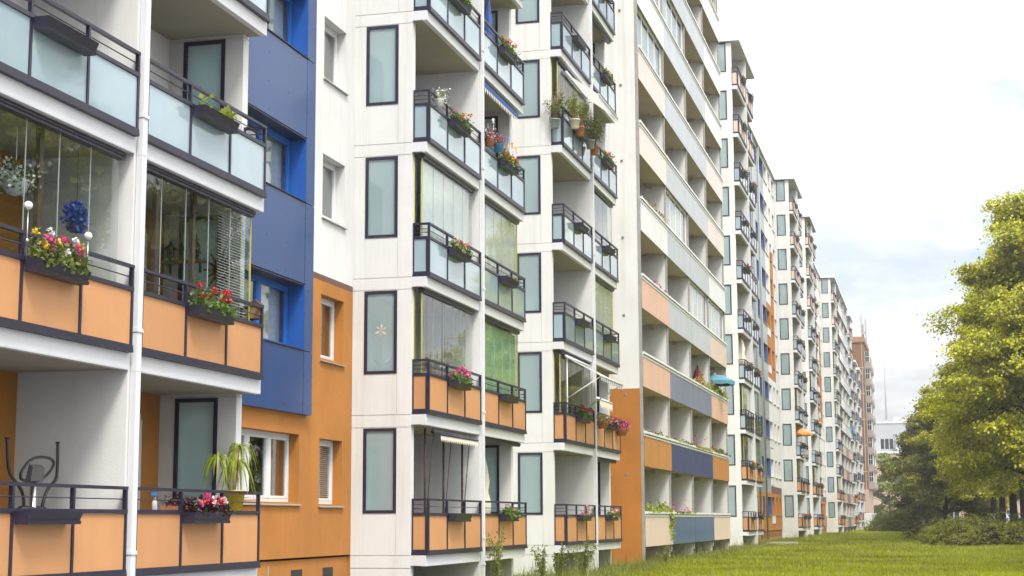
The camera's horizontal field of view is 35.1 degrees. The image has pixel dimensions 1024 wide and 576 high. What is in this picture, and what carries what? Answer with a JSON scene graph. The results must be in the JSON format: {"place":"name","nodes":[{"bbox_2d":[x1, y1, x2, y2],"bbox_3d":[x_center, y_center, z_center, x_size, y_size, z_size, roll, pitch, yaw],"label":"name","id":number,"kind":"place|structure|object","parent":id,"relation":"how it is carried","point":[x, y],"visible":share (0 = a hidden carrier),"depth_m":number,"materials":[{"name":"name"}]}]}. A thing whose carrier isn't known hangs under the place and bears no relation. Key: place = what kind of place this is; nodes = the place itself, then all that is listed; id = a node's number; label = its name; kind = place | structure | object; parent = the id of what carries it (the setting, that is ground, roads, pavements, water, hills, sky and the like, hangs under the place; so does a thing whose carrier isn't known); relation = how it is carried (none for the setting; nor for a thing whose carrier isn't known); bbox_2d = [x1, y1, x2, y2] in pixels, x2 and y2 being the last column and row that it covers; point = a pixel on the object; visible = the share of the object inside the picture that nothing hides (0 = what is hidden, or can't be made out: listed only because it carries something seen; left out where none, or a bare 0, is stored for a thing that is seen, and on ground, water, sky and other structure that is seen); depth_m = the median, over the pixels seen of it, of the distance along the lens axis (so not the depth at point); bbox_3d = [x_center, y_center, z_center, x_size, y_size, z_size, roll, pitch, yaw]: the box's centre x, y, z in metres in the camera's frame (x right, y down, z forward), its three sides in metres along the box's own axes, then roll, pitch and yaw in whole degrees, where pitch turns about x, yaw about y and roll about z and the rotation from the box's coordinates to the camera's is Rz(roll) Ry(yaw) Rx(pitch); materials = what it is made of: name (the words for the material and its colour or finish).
{"place":"outdoors","nodes":[
{"label":"outdoors","id":0,"kind":"place"},
{"bbox_2d":[492,529,1023,575],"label":"lawn","id":1,"kind":"structure","parent":0,"point":[859,531],"depth_m":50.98,"materials":[{"name":"green plant"}]},
{"bbox_2d":[486,526,505,575],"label":"wild plant","id":2,"kind":"object","parent":1,"relation":"on","point":[498,554],"visible":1,"depth_m":35.38,"materials":[{"name":"green plant"}]},
{"bbox_2d":[530,544,547,575],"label":"wild plant","id":3,"kind":"object","parent":1,"relation":"on","point":[541,565],"visible":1,"depth_m":39.34,"materials":[{"name":"green plant"}]},
{"bbox_2d":[552,542,571,574],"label":"wild plant","id":4,"kind":"object","parent":1,"relation":"on","point":[559,561],"visible":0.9,"depth_m":41.95,"materials":[{"name":"green plant"}]},
{"bbox_2d":[571,537,598,573],"bbox_3d":[1.964,7.216,43.555,0.760,1.099,0.330,0,-8,-5],"label":"wild plant","id":5,"kind":"object","parent":1,"relation":"on","point":[586,560],"visible":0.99,"depth_m":43.57,"materials":[{"name":"green plant"}]},
{"bbox_2d":[858,502,909,530],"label":"bush","id":6,"kind":"object","parent":1,"relation":"on","point":[878,523],"visible":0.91,"depth_m":197.00,"materials":[{"name":"green plant"}]},
{"bbox_2d":[874,412,954,522],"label":"tree","id":7,"kind":"object","parent":1,"relation":"on","point":[906,450],"visible":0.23,"depth_m":196.83,"materials":[{"name":"green plant"}]},
{"bbox_2d":[899,520,938,538],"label":"juniper shrub","id":8,"kind":"object","parent":1,"relation":"on","point":[912,533],"visible":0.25,"depth_m":118.56,"materials":[{"name":"green plant"}]},
{"bbox_2d":[900,405,956,519],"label":"lime tree","id":9,"kind":"object","parent":1,"relation":"on","point":[922,436],"visible":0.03,"depth_m":189.60,"materials":[{"name":"green plant"}]},
{"bbox_2d":[881,391,1008,521],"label":"tree","id":10,"kind":"object","parent":1,"relation":"on","point":[929,493],"visible":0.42,"depth_m":164.31,"materials":[{"name":"green plant"}]},
{"bbox_2d":[914,515,977,545],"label":"juniper shrub","id":11,"kind":"object","parent":1,"relation":"on","point":[939,534],"visible":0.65,"depth_m":90.22,"materials":[{"name":"green plant"}]},
{"bbox_2d":[923,335,996,520],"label":"lime tree","id":12,"kind":"object","parent":1,"relation":"on","point":[954,491],"visible":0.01,"depth_m":156.58,"materials":[{"name":"green plant"}]},
{"bbox_2d":[909,242,1023,518],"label":"lime tree","id":13,"kind":"object","parent":1,"relation":"on","point":[1007,481],"visible":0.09,"depth_m":111.28,"materials":[{"name":"green plant"}]},
{"bbox_2d":[910,187,1023,485],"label":"lime tree","id":14,"kind":"object","parent":1,"relation":"on","point":[993,389],"visible":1,"depth_m":98.95,"materials":[{"name":"green plant"}]},
{"bbox_2d":[916,266,1017,520],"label":"lime tree","id":15,"kind":"object","parent":1,"relation":"on","point":[1013,503],"depth_m":125.94,"materials":[{"name":"green plant"}]},
{"bbox_2d":[918,304,1019,522],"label":"lime tree","id":16,"kind":"object","parent":1,"relation":"on","point":[979,491],"visible":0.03,"depth_m":139.65,"materials":[{"name":"green plant"}]},
{"bbox_2d":[947,526,1008,545],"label":"juniper shrub","id":17,"kind":"object","parent":1,"relation":"on","point":[967,536],"visible":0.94,"depth_m":87.81,"materials":[{"name":"green plant"}]},
{"bbox_2d":[960,512,1006,530],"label":"juniper shrub","id":18,"kind":"object","parent":1,"relation":"on","point":[973,522],"visible":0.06,"depth_m":94.84,"materials":[{"name":"green plant"}]},
{"bbox_2d":[972,520,1023,545],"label":"juniper shrub","id":19,"kind":"object","parent":1,"relation":"on","point":[1003,531],"visible":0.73,"depth_m":87.80,"materials":[{"name":"green plant"}]},
{"bbox_2d":[717,0,1023,421],"label":"sky","id":20,"kind":"structure","parent":0,"point":[889,119],"materials":[{"name":"white"}]},
{"bbox_3d":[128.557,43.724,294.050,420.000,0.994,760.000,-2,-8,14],"label":"ground","id":21,"kind":"structure","parent":0,"visible":0},
{"bbox_2d":[0,0,527,575],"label":"apartment building","id":22,"kind":"structure","parent":21,"relation":"on","point":[340,190],"depth_m":28.93,"materials":[{"name":"white paint"}]},
{"bbox_2d":[0,118,41,197],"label":"hanging basket","id":23,"kind":"object","parent":22,"relation":"hanging from","point":[13,185],"visible":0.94,"depth_m":18.80,"materials":[{"name":"white paint"}]},
{"bbox_2d":[4,437,59,575],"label":"exercise machine","id":24,"kind":"object","parent":22,"relation":"on","point":[35,474],"visible":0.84,"depth_m":19.63,"materials":[{"name":"metal"}]},
{"bbox_2d":[15,510,83,524],"bbox_3d":[-5.214,2.582,18.215,0.220,0.160,1.150,-2,-8,14],"label":"planter box","id":25,"kind":"object","parent":22,"relation":"attached to","point":[22,517],"visible":1,"depth_m":18.02,"materials":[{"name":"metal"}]},
{"bbox_2d":[25,226,91,285],"bbox_3d":[-5.223,-0.371,18.635,0.431,0.526,1.169,-2,-8,14],"label":"planter box","id":26,"kind":"object","parent":22,"relation":"attached to","point":[51,260],"visible":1,"depth_m":18.52,"materials":[{"name":"metal"}]},
{"bbox_2d":[34,15,98,56],"bbox_3d":[-5.239,-2.961,19.012,0.220,0.160,1.150,-2,-8,14],"label":"planter box","id":27,"kind":"object","parent":22,"relation":"attached to","point":[51,27],"visible":1,"depth_m":18.88,"materials":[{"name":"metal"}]},
{"bbox_2d":[59,149,91,234],"bbox_3d":[-5.364,-1.259,19.965,0.287,1.217,0.412,-2,-8,14],"label":"hanging basket","id":28,"kind":"object","parent":22,"relation":"hanging from","point":[75,217],"visible":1,"depth_m":19.83,"materials":[{"name":"blue plant"}]},
{"bbox_2d":[138,414,141,509],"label":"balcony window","id":29,"kind":"structure","parent":22,"relation":"in","point":[140,424],"depth_m":23.86,"materials":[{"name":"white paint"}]},
{"bbox_2d":[160,492,202,509],"bbox_3d":[-4.615,3.380,22.426,0.331,1.093,0.834,-2,-8,14],"label":"window box","id":30,"kind":"object","parent":22,"relation":"on","point":[173,505],"visible":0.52,"depth_m":22.18,"materials":[{"name":"ceramic"}]},
{"bbox_2d":[160,259,206,273],"bbox_3d":[-5.034,-0.326,24.749,0.700,0.175,0.230,-2,-8,14],"label":"table","id":31,"kind":"object","parent":22,"relation":"attached to","point":[171,262],"depth_m":24.74,"materials":[{"name":"brown wood"}]},
{"bbox_2d":[172,398,217,503],"bbox_3d":[-4.757,2.529,24.502,0.700,1.700,0.232,-2,-8,14],"label":"side window","id":32,"kind":"structure","parent":22,"relation":"in","point":[195,419],"depth_m":24.45,"materials":[{"name":"glass"}]},
{"bbox_2d":[177,216,221,300],"bbox_3d":[-4.769,-0.242,24.901,0.700,1.700,0.232,-2,-8,14],"label":"side window","id":33,"kind":"structure","parent":22,"relation":"in","point":[201,222],"depth_m":24.86,"materials":[{"name":"glass"}]},
{"bbox_2d":[183,39,225,110],"bbox_3d":[-4.782,-3.014,25.299,0.700,1.700,0.232,-2,-8,14],"label":"side window","id":34,"kind":"structure","parent":22,"relation":"in","point":[204,61],"depth_m":25.27,"materials":[{"name":"glass"}]},
{"bbox_2d":[183,492,232,522],"bbox_3d":[-4.181,3.017,22.201,0.408,0.424,1.196,-2,-8,14],"label":"planter box","id":35,"kind":"object","parent":22,"relation":"attached to","point":[207,511],"visible":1,"depth_m":21.99,"materials":[{"name":"metal"}]},
{"bbox_2d":[188,280,237,325],"bbox_3d":[-4.175,0.204,22.597,0.413,0.504,1.186,-2,-8,14],"label":"planter box","id":36,"kind":"object","parent":22,"relation":"attached to","point":[209,307],"visible":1,"depth_m":22.46,"materials":[{"name":"metal"}]},
{"bbox_2d":[193,93,239,133],"bbox_3d":[-4.217,-2.501,22.991,0.355,0.372,1.176,-2,-8,12],"label":"planter box","id":37,"kind":"object","parent":22,"relation":"attached to","point":[223,120],"visible":1,"depth_m":22.88,"materials":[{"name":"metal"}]},
{"bbox_2d":[203,249,233,289],"bbox_3d":[-4.464,-0.282,24.583,0.522,0.636,0.090,-2,-8,14],"label":"sun mask","id":38,"kind":"object","parent":22,"relation":"hanging from","point":[214,268],"visible":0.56,"depth_m":24.60,"materials":[{"name":"brown metal"}]},
{"bbox_2d":[201,442,258,510],"bbox_3d":[-4.091,2.769,23.698,0.748,1.060,1.202,-2,-8,14],"label":"potted plant","id":39,"kind":"object","parent":22,"relation":"on","point":[232,463],"visible":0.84,"depth_m":23.68,"materials":[{"name":"green plant"}]},
{"bbox_2d":[244,271,287,344],"bbox_3d":[-4.782,0.391,29.033,0.512,1.408,2.924,-2,-8,14],"label":"window","id":40,"kind":"structure","parent":22,"relation":"in","point":[267,291],"depth_m":29.89,"materials":[{"name":"white glass"}]},
{"bbox_2d":[247,120,289,192],"bbox_3d":[-4.794,-2.380,29.431,0.512,1.408,2.924,-2,-8,14],"label":"window","id":41,"kind":"structure","parent":22,"relation":"in","point":[275,141],"depth_m":30.40,"materials":[{"name":"white glass"}]},
{"bbox_2d":[240,428,301,505],"bbox_3d":[-4.628,3.157,28.664,0.750,1.450,3.090,-2,-8,14],"label":"window","id":42,"kind":"structure","parent":22,"relation":"in","point":[265,445],"depth_m":29.64,"materials":[{"name":"white paint"}]},
{"bbox_2d":[266,0,291,44],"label":"window","id":43,"kind":"structure","parent":22,"relation":"in","point":[275,24],"depth_m":30.95,"materials":[{"name":"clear glass"}]},
{"bbox_2d":[318,440,344,507],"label":"window","id":44,"kind":"structure","parent":22,"relation":"in","point":[328,444],"depth_m":32.01,"materials":[{"name":"white paint"}]},
{"bbox_2d":[320,298,345,366],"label":"window","id":45,"kind":"structure","parent":22,"relation":"in","point":[324,302],"depth_m":32.47,"materials":[{"name":"white paint"}]},
{"bbox_2d":[321,159,347,229],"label":"window","id":46,"kind":"structure","parent":22,"relation":"in","point":[326,164],"depth_m":32.86,"materials":[{"name":"white paint"}]},
{"bbox_2d":[323,25,348,95],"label":"window","id":47,"kind":"structure","parent":22,"relation":"in","point":[328,31],"depth_m":33.27,"materials":[{"name":"white paint"}]},
{"bbox_2d":[363,428,396,512],"bbox_3d":[-2.638,3.685,32.610,0.700,1.700,0.232,-2,-8,14],"label":"side window","id":48,"kind":"structure","parent":22,"relation":"in","point":[379,444],"depth_m":32.53,"materials":[{"name":"glass"}]},
{"bbox_2d":[364,290,396,373],"bbox_3d":[-2.650,0.914,33.009,0.700,1.700,0.232,-2,-8,14],"label":"side window","id":49,"kind":"structure","parent":22,"relation":"in","point":[380,307],"depth_m":32.93,"materials":[{"name":"glass"}]},
{"bbox_2d":[365,156,397,238],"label":"side window","id":50,"kind":"structure","parent":22,"relation":"in","point":[381,173],"depth_m":33.32,"materials":[{"name":"glass"}]},
{"bbox_2d":[366,24,398,105],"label":"side window","id":51,"kind":"structure","parent":22,"relation":"in","point":[382,54],"depth_m":33.73,"materials":[{"name":"glass"}]},
{"bbox_2d":[449,514,471,521],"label":"planter box","id":52,"kind":"object","parent":22,"relation":"attached to","point":[460,517],"visible":1,"depth_m":33.69,"materials":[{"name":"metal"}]},
{"bbox_2d":[448,365,473,390],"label":"planter box","id":53,"kind":"object","parent":22,"relation":"attached to","point":[457,380],"visible":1,"depth_m":34.19,"materials":[{"name":"metal"}]},
{"bbox_2d":[449,109,473,137],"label":"planter box","id":54,"kind":"object","parent":22,"relation":"attached to","point":[459,124],"visible":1,"depth_m":35.07,"materials":[{"name":"metal"}]},
{"bbox_2d":[449,237,473,262],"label":"planter box","id":55,"kind":"object","parent":22,"relation":"attached to","point":[458,250],"visible":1,"depth_m":34.62,"materials":[{"name":"metal"}]},
{"bbox_2d":[450,0,473,14],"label":"planter box","id":56,"kind":"object","parent":22,"relation":"attached to","point":[464,7],"visible":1,"depth_m":35.71,"materials":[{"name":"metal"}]},
{"bbox_2d":[485,459,490,513],"bbox_3d":[-0.681,5.051,38.375,0.440,2.290,0.429,-2,-8,14],"label":"parasol","id":57,"kind":"object","parent":22,"relation":"on","point":[487,505],"visible":0.2,"depth_m":38.34,"materials":[{"name":"beige fabric"}]},
{"bbox_2d":[484,0,492,38],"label":"parasol","id":58,"kind":"object","parent":22,"relation":"on","point":[487,16],"visible":0.27,"depth_m":39.54,"materials":[{"name":"blue fabric"}]},
{"bbox_2d":[484,116,497,155],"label":"side window","id":59,"kind":"structure","parent":22,"relation":"in","point":[487,120],"depth_m":41.43,"materials":[{"name":"glass"}]},
{"bbox_2d":[485,445,498,513],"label":"side window","id":60,"kind":"structure","parent":22,"relation":"in","point":[491,451],"depth_m":40.18,"materials":[{"name":"glass"}]},
{"bbox_2d":[495,35,520,64],"bbox_3d":[-0.056,-5.847,39.574,0.480,0.480,1.161,-2,-8,14],"label":"planter box","id":61,"kind":"object","parent":22,"relation":"attached to","point":[506,52],"visible":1,"depth_m":39.36,"materials":[{"name":"metal"}]},
{"bbox_2d":[499,146,519,175],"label":"planter box","id":62,"kind":"object","parent":22,"relation":"attached to","point":[507,161],"visible":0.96,"depth_m":38.99,"materials":[{"name":"metal"}]},
{"bbox_2d":[500,503,523,520],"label":"planter box","id":63,"kind":"object","parent":22,"relation":"attached to","point":[507,513],"visible":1,"depth_m":37.70,"materials":[{"name":"metal"}]},
{"bbox_2d":[511,0,730,575],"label":"apartment building","id":64,"kind":"structure","parent":21,"relation":"on","point":[655,107],"depth_m":56.97,"materials":[{"name":"white paint"}]},
{"bbox_2d":[516,0,538,23],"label":"side window","id":65,"kind":"structure","parent":64,"relation":"in","point":[529,13],"depth_m":46.57,"materials":[{"name":"glass"}]},
{"bbox_2d":[516,59,539,118],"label":"side window","id":66,"kind":"structure","parent":64,"relation":"in","point":[531,109],"depth_m":46.22,"materials":[{"name":"glass"}]},
{"bbox_2d":[517,155,540,214],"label":"side window","id":67,"kind":"structure","parent":64,"relation":"in","point":[531,164],"depth_m":45.83,"materials":[{"name":"glass"}]},
{"bbox_2d":[517,252,541,312],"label":"side window","id":68,"kind":"structure","parent":64,"relation":"in","point":[528,264],"depth_m":45.45,"materials":[{"name":"glass"}]},
{"bbox_2d":[518,352,541,412],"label":"side window","id":69,"kind":"structure","parent":64,"relation":"in","point":[529,363],"depth_m":45.06,"materials":[{"name":"glass"}]},
{"bbox_2d":[518,453,542,514],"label":"side window","id":70,"kind":"structure","parent":64,"relation":"in","point":[530,465],"depth_m":44.66,"materials":[{"name":"glass"}]},
{"bbox_2d":[542,90,564,128],"bbox_3d":[1.217,-5.067,45.849,0.670,1.130,0.718,-5,-9,28],"label":"hanging pot","id":71,"kind":"object","parent":64,"relation":"attached to","point":[554,121],"visible":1,"depth_m":45.75,"materials":[{"name":"green plant"}]},
{"bbox_2d":[564,91,585,128],"bbox_3d":[1.807,-5.147,46.636,0.598,1.167,0.832,4,-9,-28],"label":"hanging pot","id":72,"kind":"object","parent":64,"relation":"hanging from","point":[572,108],"visible":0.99,"depth_m":46.47,"materials":[{"name":"beige plant"}]},
{"bbox_2d":[568,95,590,136],"bbox_3d":[1.928,-5.006,47.248,0.799,1.202,0.711,3,-9,-21],"label":"hanging pot","id":73,"kind":"object","parent":64,"relation":"hanging from","point":[580,132],"visible":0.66,"depth_m":47.11,"materials":[{"name":"ceramic"}]},
{"bbox_2d":[576,404,593,423],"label":"potted flowers","id":74,"kind":"object","parent":64,"relation":"attached to","point":[583,415],"visible":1,"depth_m":46.26,"materials":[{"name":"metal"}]},
{"bbox_2d":[582,113,600,149],"bbox_3d":[2.355,-4.746,48.523,0.688,1.145,0.846,-2,-8,14],"label":"hanging pot","id":75,"kind":"object","parent":64,"relation":"hanging from","point":[590,143],"visible":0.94,"depth_m":48.45,"materials":[{"name":"green plant"}]},
{"bbox_2d":[599,150,616,169],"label":"planter box","id":76,"kind":"object","parent":64,"relation":"attached to","point":[608,162],"visible":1,"depth_m":51.45,"materials":[{"name":"metal"}]},
{"bbox_2d":[645,500,675,555],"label":"parapet plants","id":77,"kind":"object","parent":64,"relation":"on","point":[662,507],"visible":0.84,"depth_m":60.39,"materials":[{"name":"green plant"}]},
{"bbox_2d":[710,374,734,386],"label":"parasol","id":78,"kind":"object","parent":64,"relation":"on","point":[721,380],"visible":0.56,"depth_m":77.16,"materials":[{"name":"teal fabric"}]},
{"bbox_2d":[718,35,810,546],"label":"apartment building","id":79,"kind":"structure","parent":21,"relation":"on","point":[766,293],"depth_m":114.70,"materials":[{"name":"white paint"}]},
{"bbox_2d":[718,43,725,71],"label":"side window","id":80,"kind":"structure","parent":79,"relation":"in","point":[722,51],"depth_m":92.69,"materials":[{"name":"glass"}]},
{"bbox_2d":[720,90,726,119],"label":"side window","id":81,"kind":"structure","parent":79,"relation":"in","point":[723,94],"depth_m":92.28,"materials":[{"name":"glass"}]},
{"bbox_2d":[721,138,727,167],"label":"side window","id":82,"kind":"structure","parent":79,"relation":"in","point":[724,142],"depth_m":91.90,"materials":[{"name":"glass"}]},
{"bbox_2d":[722,187,728,216],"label":"side window","id":83,"kind":"structure","parent":79,"relation":"in","point":[725,205],"depth_m":91.50,"materials":[{"name":"glass"}]},
{"bbox_2d":[723,235,730,264],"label":"side window","id":84,"kind":"structure","parent":79,"relation":"in","point":[727,259],"depth_m":91.10,"materials":[{"name":"glass"}]},
{"bbox_2d":[724,285,731,314],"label":"side window","id":85,"kind":"structure","parent":79,"relation":"in","point":[728,301],"depth_m":90.70,"materials":[{"name":"glass"}]},
{"bbox_2d":[725,334,732,364],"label":"side window","id":86,"kind":"structure","parent":79,"relation":"in","point":[728,337],"depth_m":90.30,"materials":[{"name":"glass"}]},
{"bbox_2d":[726,385,733,414],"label":"side window","id":87,"kind":"structure","parent":79,"relation":"in","point":[730,389],"depth_m":89.90,"materials":[{"name":"glass"}]},
{"bbox_2d":[728,435,734,465],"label":"side window","id":88,"kind":"structure","parent":79,"relation":"in","point":[731,438],"depth_m":89.51,"materials":[{"name":"glass"}]},
{"bbox_2d":[729,486,736,516],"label":"side window","id":89,"kind":"structure","parent":79,"relation":"in","point":[732,489],"depth_m":89.11,"materials":[{"name":"glass"}]},
{"bbox_2d":[776,180,784,201],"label":"side window","id":90,"kind":"structure","parent":79,"relation":"in","point":[780,187],"depth_m":130.39,"materials":[{"name":"glass"}]},
{"bbox_2d":[777,215,785,235],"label":"side window","id":91,"kind":"structure","parent":79,"relation":"in","point":[781,222],"depth_m":130.01,"materials":[{"name":"glass"}]},
{"bbox_2d":[778,249,786,269],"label":"side window","id":92,"kind":"structure","parent":79,"relation":"in","point":[782,256],"depth_m":129.60,"materials":[{"name":"glass"}]},
{"bbox_2d":[779,283,787,304],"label":"side window","id":93,"kind":"structure","parent":79,"relation":"in","point":[783,291],"depth_m":129.19,"materials":[{"name":"glass"}]},
{"bbox_2d":[779,318,788,339],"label":"side window","id":94,"kind":"structure","parent":79,"relation":"in","point":[784,325],"depth_m":128.81,"materials":[{"name":"glass"}]},
{"bbox_2d":[780,353,789,374],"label":"side window","id":95,"kind":"structure","parent":79,"relation":"in","point":[785,360],"depth_m":128.40,"materials":[{"name":"glass"}]},
{"bbox_2d":[781,388,790,409],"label":"side window","id":96,"kind":"structure","parent":79,"relation":"in","point":[786,394],"depth_m":128.00,"materials":[{"name":"glass"}]},
{"bbox_2d":[782,424,791,445],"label":"side window","id":97,"kind":"structure","parent":79,"relation":"in","point":[787,429],"depth_m":127.62,"materials":[{"name":"glass"}]},
{"bbox_2d":[783,459,792,480],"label":"side window","id":98,"kind":"structure","parent":79,"relation":"in","point":[788,464],"depth_m":127.22,"materials":[{"name":"glass"}]},
{"bbox_2d":[784,495,793,516],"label":"side window","id":99,"kind":"structure","parent":79,"relation":"in","point":[789,499],"depth_m":126.82,"materials":[{"name":"glass"}]},
{"bbox_2d":[798,213,853,534],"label":"apartment building","id":100,"kind":"structure","parent":21,"relation":"on","point":[830,503],"depth_m":180.89,"materials":[{"name":"white paint"}]},
{"bbox_2d":[847,313,858,529],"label":"apartment building","id":101,"kind":"structure","parent":21,"relation":"on","point":[852,416],"depth_m":219.08,"materials":[{"name":"white paint"}]},
{"bbox_2d":[852,360,864,529],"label":"apartment building","id":102,"kind":"structure","parent":21,"relation":"on","point":[858,424],"depth_m":233.45,"materials":[{"name":"white paint"}]},
{"bbox_2d":[852,337,877,512],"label":"brick tower","id":103,"kind":"structure","parent":21,"relation":"on","point":[861,354],"depth_m":263.51,"materials":[{"name":"pink paint"}]},
{"bbox_2d":[873,452,903,515],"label":"tree","id":104,"kind":"object","parent":21,"relation":"on","point":[881,459],"visible":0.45,"depth_m":318.98,"materials":[{"name":"green plant"}]},
{"bbox_2d":[873,417,907,513],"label":"apartment building","id":105,"kind":"structure","parent":21,"relation":"on","point":[885,432],"depth_m":423.46,"materials":[{"name":"paint"}]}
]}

